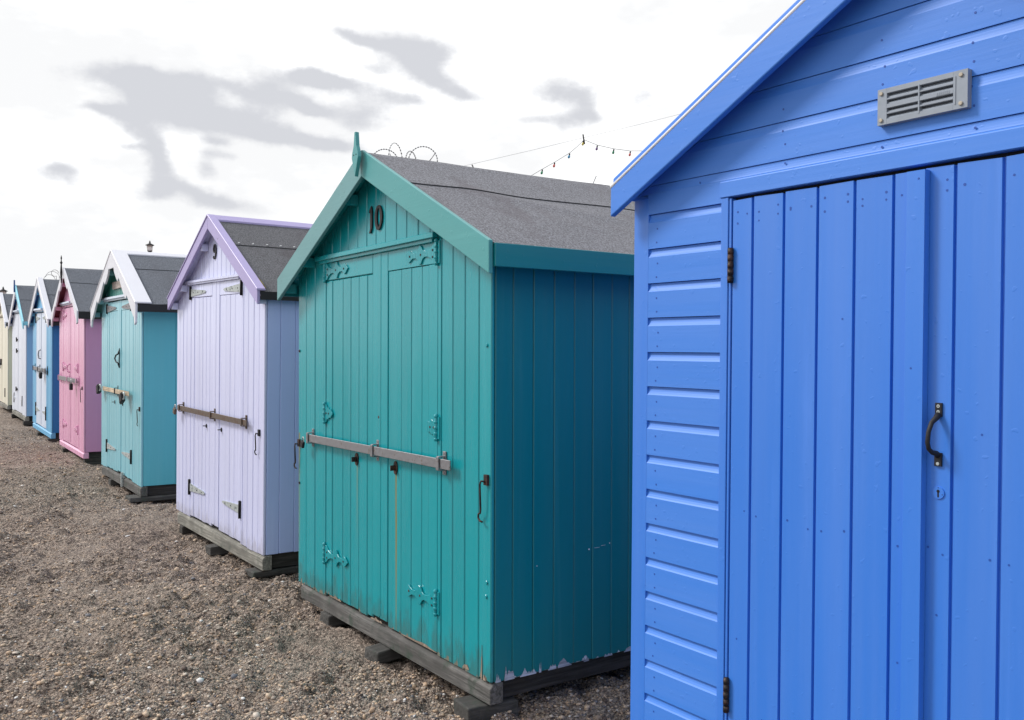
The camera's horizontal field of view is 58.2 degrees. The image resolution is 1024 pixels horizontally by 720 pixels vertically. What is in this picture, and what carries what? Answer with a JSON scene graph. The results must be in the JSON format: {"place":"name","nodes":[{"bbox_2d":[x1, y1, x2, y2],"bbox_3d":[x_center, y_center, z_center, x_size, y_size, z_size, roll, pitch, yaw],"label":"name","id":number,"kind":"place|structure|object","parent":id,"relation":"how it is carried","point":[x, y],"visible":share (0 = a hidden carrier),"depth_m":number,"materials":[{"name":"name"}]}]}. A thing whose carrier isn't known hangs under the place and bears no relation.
{"place":"outdoors","nodes":[
{"label":"outdoors","id":0,"kind":"place"},
{"bbox_2d":[0,406,630,719],"bbox_3d":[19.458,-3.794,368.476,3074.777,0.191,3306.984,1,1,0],"label":"ground","id":1,"kind":"structure","parent":0,"point":[310,648],"depth_m":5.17,"materials":[{"name":"gravel"}]},
{"bbox_2d":[0,287,7,293],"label":"street lamp","id":2,"kind":"object","parent":1,"relation":"on","point":[3,290],"visible":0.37,"depth_m":69.82,"materials":[{"name":"black paint"}]},
{"bbox_2d":[0,292,12,408],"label":"beach hut","id":3,"kind":"object","parent":1,"relation":"on","point":[5,361],"visible":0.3,"depth_m":20.52,"materials":[{"name":"beige paint"}]},
{"bbox_2d":[0,318,1,401],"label":"door","id":4,"kind":"structure","parent":3,"relation":"in","point":[0,318],"depth_m":21.18,"materials":[{"name":"beige paint"}]},
{"bbox_2d":[2,318,4,402],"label":"door","id":5,"kind":"structure","parent":3,"relation":"in","point":[3,326],"depth_m":20.84,"materials":[{"name":"beige paint"}]},
{"bbox_2d":[23,421,33,424],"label":"timber block","id":6,"kind":"structure","parent":1,"relation":"on","point":[28,422],"depth_m":17.30,"materials":[{"name":"grey wood"}]},
{"bbox_2d":[8,280,34,420],"bbox_3d":[-8.753,-0.222,18.736,2.475,2.690,2.352,0,1,-35],"label":"beach hut","id":7,"kind":"object","parent":6,"relation":"on","point":[22,370],"visible":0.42,"depth_m":17.77,"materials":[{"name":"blue paint"}]},
{"bbox_2d":[13,314,17,410],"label":"door","id":8,"kind":"structure","parent":7,"relation":"in","point":[15,393],"depth_m":18.41,"materials":[{"name":"white paint"}]},
{"bbox_2d":[18,314,22,412],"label":"door","id":9,"kind":"structure","parent":7,"relation":"in","point":[20,330],"depth_m":17.89,"materials":[{"name":"white paint"}]},
{"bbox_2d":[47,438,59,441],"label":"timber block","id":10,"kind":"structure","parent":1,"relation":"on","point":[53,440],"depth_m":14.29,"materials":[{"name":"grey wood"}]},
{"bbox_2d":[28,277,59,438],"bbox_3d":[-6.768,-0.080,15.753,2.456,2.544,2.304,0,2,-34],"label":"beach hut","id":11,"kind":"object","parent":10,"relation":"on","point":[46,386],"visible":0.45,"depth_m":14.79,"materials":[{"name":"blue paint"}]},
{"bbox_2d":[35,313,41,424],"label":"door","id":12,"kind":"structure","parent":11,"relation":"in","point":[38,316],"depth_m":15.41,"materials":[{"name":"white paint"}]},
{"bbox_2d":[39,367,41,378],"bbox_3d":[-7.582,0.203,14.798,0.044,0.176,0.100,0,22,-34],"label":"padlock","id":13,"kind":"object","parent":11,"relation":"attached to","point":[40,374],"visible":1,"depth_m":14.77,"materials":[{"name":"black paint"}]},
{"bbox_2d":[41,313,45,427],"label":"door","id":14,"kind":"structure","parent":11,"relation":"in","point":[43,321],"depth_m":14.94,"materials":[{"name":"white paint"}]},
{"bbox_2d":[83,457,100,464],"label":"timber block","id":15,"kind":"structure","parent":1,"relation":"on","point":[95,461],"depth_m":11.88,"materials":[{"name":"grey wood"}]},
{"bbox_2d":[51,255,102,458],"bbox_3d":[-5.138,-0.090,13.277,2.518,2.680,2.320,0,1,-34],"label":"beach hut","id":16,"kind":"object","parent":15,"relation":"on","point":[80,366],"visible":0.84,"depth_m":12.15,"materials":[{"name":"pink paint"}]},
{"bbox_2d":[62,308,70,443],"bbox_3d":[-6.273,0.210,12.925,0.063,1.881,0.655,0,1,-34],"label":"door","id":17,"kind":"structure","parent":16,"relation":"in","point":[66,313],"depth_m":12.97,"materials":[{"name":"pink paint"}]},
{"bbox_2d":[69,379,72,389],"bbox_3d":[-5.876,0.325,12.259,0.038,0.149,0.085,0,1,-34],"label":"padlock","id":18,"kind":"object","parent":16,"relation":"attached to","point":[70,386],"visible":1,"depth_m":12.23,"materials":[{"name":"black paint"}]},
{"bbox_2d":[70,307,78,447],"bbox_3d":[-5.898,0.219,12.398,0.038,1.881,0.687,0,1,-34],"label":"door","id":19,"kind":"structure","parent":16,"relation":"in","point":[73,326],"depth_m":12.45,"materials":[{"name":"pink paint"}]},
{"bbox_2d":[108,478,119,484],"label":"timber block","id":20,"kind":"structure","parent":1,"relation":"on","point":[111,481],"depth_m":10.23,"materials":[{"name":"grey wood"}]},
{"bbox_2d":[146,241,153,251],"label":"street lamp","id":21,"kind":"object","parent":1,"relation":"on","point":[149,245],"visible":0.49,"depth_m":44.84,"materials":[{"name":"black paint"}]},
{"bbox_2d":[125,493,175,502],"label":"timber block","id":22,"kind":"structure","parent":1,"relation":"on","point":[134,498],"depth_m":9.16,"materials":[{"name":"grey wood"}]},
{"bbox_2d":[90,250,186,496],"bbox_3d":[-3.279,0.076,10.546,2.481,2.515,2.344,0,1,-34],"label":"beach hut","id":23,"kind":"object","parent":22,"relation":"on","point":[129,305],"visible":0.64,"depth_m":9.33,"materials":[{"name":"teal paint"}]},
{"bbox_2d":[96,384,101,393],"bbox_3d":[-4.729,0.323,10.544,0.044,0.100,0.176,0,-14,-34],"label":"padlock","id":24,"kind":"object","parent":23,"relation":"attached to","point":[98,389],"visible":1,"depth_m":10.53,"materials":[{"name":"black paint"}]},
{"bbox_2d":[106,301,118,471],"bbox_3d":[-4.425,0.287,10.199,0.044,1.864,0.644,0,1,-34],"label":"door","id":25,"kind":"structure","parent":23,"relation":"in","point":[113,317],"depth_m":10.23,"materials":[{"name":"teal paint"}]},
{"bbox_2d":[119,392,124,403],"bbox_3d":[-4.005,0.379,9.465,0.044,0.100,0.176,0,-19,-34],"label":"padlock","id":26,"kind":"object","parent":23,"relation":"attached to","point":[121,397],"visible":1,"depth_m":9.45,"materials":[{"name":"black paint"}]},
{"bbox_2d":[114,300,132,479],"bbox_3d":[-4.097,0.296,9.708,0.056,1.861,0.724,0,1,-34],"label":"door","id":27,"kind":"structure","parent":23,"relation":"in","point":[124,353],"depth_m":9.69,"materials":[{"name":"teal paint"}]},
{"bbox_2d":[179,525,193,533],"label":"timber block","id":28,"kind":"structure","parent":1,"relation":"on","point":[183,529],"depth_m":7.60,"materials":[{"name":"grey wood"}]},
{"bbox_2d":[167,214,312,570],"bbox_3d":[-1.305,0.149,7.629,2.461,2.485,2.084,0,2,-36],"label":"beach hut","id":29,"kind":"object","parent":28,"relation":"on","point":[237,488],"visible":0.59,"depth_m":6.64,"materials":[{"name":"purple paint"}]},
{"bbox_2d":[173,404,176,414],"bbox_3d":[-2.803,0.407,7.650,0.021,0.084,0.048,0,17,-36],"label":"padlock","id":30,"kind":"object","parent":29,"relation":"attached to","point":[174,410],"visible":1,"depth_m":7.64,"materials":[{"name":"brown metal"}]},
{"bbox_2d":[188,282,214,525],"bbox_3d":[-2.433,0.336,7.222,0.042,1.870,0.621,0,2,-36],"label":"door","id":31,"kind":"structure","parent":29,"relation":"in","point":[200,483],"depth_m":7.23,"materials":[{"name":"purple paint"}]},
{"bbox_2d":[213,279,242,540],"bbox_3d":[-2.089,0.352,6.744,0.042,1.872,0.604,0,2,-36],"label":"door","id":32,"kind":"structure","parent":29,"relation":"in","point":[228,294],"depth_m":6.75,"materials":[{"name":"purple paint"}]},
{"bbox_2d":[205,544,228,555],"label":"timber block","id":33,"kind":"structure","parent":1,"relation":"on","point":[213,549],"depth_m":6.90,"materials":[{"name":"grey wood"}]},
{"bbox_2d":[245,564,298,577],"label":"timber block","id":34,"kind":"structure","parent":1,"relation":"on","point":[256,572],"depth_m":6.26,"materials":[{"name":"grey wood"}]},
{"bbox_2d":[319,611,347,626],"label":"timber block","id":35,"kind":"structure","parent":1,"relation":"on","point":[327,618],"depth_m":5.21,"materials":[{"name":"grey wood"}]},
{"bbox_2d":[364,643,404,662],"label":"timber block","id":36,"kind":"structure","parent":1,"relation":"on","point":[380,652],"depth_m":4.60,"materials":[{"name":"grey wood"}]},
{"bbox_2d":[277,132,634,705],"bbox_3d":[0.238,0.146,5.352,2.517,2.590,2.382,0,0,-35],"label":"beach hut","id":37,"kind":"object","parent":36,"relation":"on","point":[466,341],"visible":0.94,"depth_m":4.22,"materials":[{"name":"teal paint"}]},
{"bbox_2d":[300,437,304,447],"bbox_3d":[-1.234,0.483,5.425,0.017,0.067,0.038,0,18,-35],"label":"padlock","id":38,"kind":"object","parent":37,"relation":"attached to","point":[302,443],"visible":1,"depth_m":5.42,"materials":[{"name":"black paint"}]},
{"bbox_2d":[322,253,379,617],"bbox_3d":[-0.880,0.391,4.991,0.048,1.906,0.708,0,0,-35],"label":"door","id":39,"kind":"structure","parent":37,"relation":"in","point":[349,553],"depth_m":4.98,"materials":[{"name":"teal paint"}]},
{"bbox_2d":[377,238,440,651],"bbox_3d":[-0.512,0.394,4.458,0.048,1.904,0.636,0,0,-35],"label":"door","id":40,"kind":"structure","parent":37,"relation":"in","point":[408,596],"depth_m":4.45,"materials":[{"name":"teal paint"}]},
{"bbox_2d":[374,143,596,182],"bbox_3d":[-0.444,-0.973,13.987,3.422,4.616,0.489,1,1,0],"label":"razor wire fence","id":41,"kind":"object","parent":1,"relation":"on","point":[414,154],"visible":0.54,"depth_m":13.95,"materials":[{"name":"metal"}]},
{"bbox_2d":[454,695,517,719],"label":"timber block","id":42,"kind":"structure","parent":1,"relation":"on","point":[470,707],"depth_m":3.90,"materials":[{"name":"grey wood"}]},
{"bbox_2d":[610,0,1023,719],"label":"beach hut","id":43,"kind":"object","parent":1,"relation":"on","point":[826,196],"visible":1,"depth_m":2.50,"materials":[{"name":"blue paint"}]},
{"bbox_2d":[723,169,929,719],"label":"door","id":44,"kind":"structure","parent":43,"relation":"in","point":[830,294],"depth_m":2.52,"materials":[{"name":"blue paint"}]},
{"bbox_2d":[923,153,1023,719],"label":"door","id":45,"kind":"structure","parent":43,"relation":"in","point":[974,622],"depth_m":2.20,"materials":[{"name":"blue paint"}]},
{"bbox_2d":[0,0,796,293],"label":"sky","id":46,"kind":"structure","parent":0,"point":[125,124],"materials":[{"name":"white"}]},
{"bbox_2d":[465,114,678,174],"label":"festoon lights","id":47,"kind":"object","parent":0,"point":[583,142],"visible":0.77,"depth_m":13.95,"materials":[{"name":"black paint"}]}
]}

